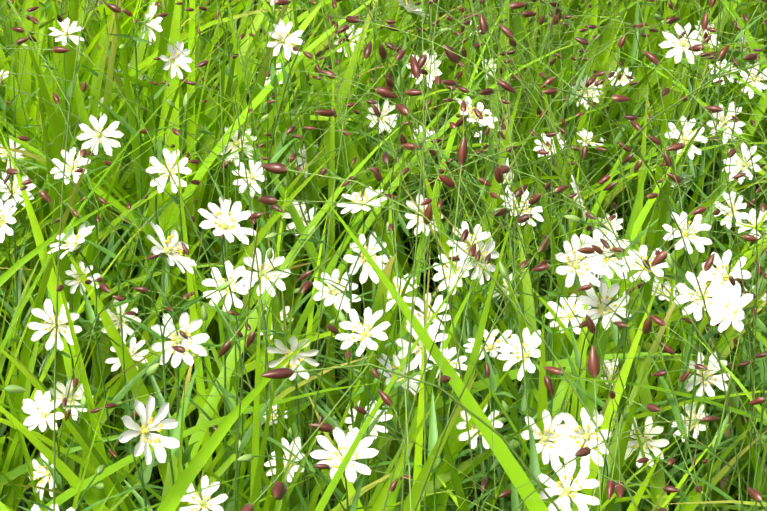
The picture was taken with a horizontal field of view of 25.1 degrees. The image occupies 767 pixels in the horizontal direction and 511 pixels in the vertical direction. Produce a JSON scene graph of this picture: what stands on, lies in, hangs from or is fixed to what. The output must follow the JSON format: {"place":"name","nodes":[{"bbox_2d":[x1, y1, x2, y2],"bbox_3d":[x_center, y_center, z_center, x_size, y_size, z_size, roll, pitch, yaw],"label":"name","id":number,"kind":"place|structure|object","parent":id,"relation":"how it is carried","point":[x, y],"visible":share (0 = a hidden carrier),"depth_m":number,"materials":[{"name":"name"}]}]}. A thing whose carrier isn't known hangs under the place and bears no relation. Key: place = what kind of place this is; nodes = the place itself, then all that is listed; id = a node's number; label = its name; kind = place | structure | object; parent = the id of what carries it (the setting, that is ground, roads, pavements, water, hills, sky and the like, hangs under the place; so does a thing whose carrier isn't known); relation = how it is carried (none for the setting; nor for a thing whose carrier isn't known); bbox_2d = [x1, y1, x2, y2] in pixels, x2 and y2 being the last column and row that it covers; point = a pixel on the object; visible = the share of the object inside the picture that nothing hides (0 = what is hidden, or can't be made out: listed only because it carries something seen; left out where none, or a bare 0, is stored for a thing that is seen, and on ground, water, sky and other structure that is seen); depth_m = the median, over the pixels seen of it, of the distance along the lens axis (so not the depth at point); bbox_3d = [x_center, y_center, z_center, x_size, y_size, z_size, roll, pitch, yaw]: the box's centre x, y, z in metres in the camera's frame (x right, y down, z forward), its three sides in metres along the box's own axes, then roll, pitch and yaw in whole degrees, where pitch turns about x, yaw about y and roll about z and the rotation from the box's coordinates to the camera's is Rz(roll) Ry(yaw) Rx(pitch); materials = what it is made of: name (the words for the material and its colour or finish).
{"place":"outdoors","nodes":[
{"label":"outdoors","id":0,"kind":"place"},
{"bbox_2d":[0,0,766,510],"bbox_3d":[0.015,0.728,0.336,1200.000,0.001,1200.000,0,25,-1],"label":"ground","id":1,"kind":"structure","parent":0,"point":[270,429],"depth_m":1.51,"materials":[{"name":"green plant"}]},
{"bbox_2d":[0,0,766,510],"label":"stitchwort","id":2,"kind":"object","parent":1,"relation":"on","point":[718,290],"depth_m":1.03,"materials":[{"name":"white plant"}]},
{"bbox_2d":[0,0,766,510],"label":"flower stems","id":3,"kind":"object","parent":1,"relation":"on","point":[512,140],"visible":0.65,"depth_m":0.86,"materials":[{"name":"green plant"}]},
{"bbox_2d":[4,0,766,510],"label":"melick spikelets","id":4,"kind":"object","parent":3,"relation":"attached to","point":[280,488],"visible":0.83,"depth_m":0.77,"materials":[{"name":"brown plant"}]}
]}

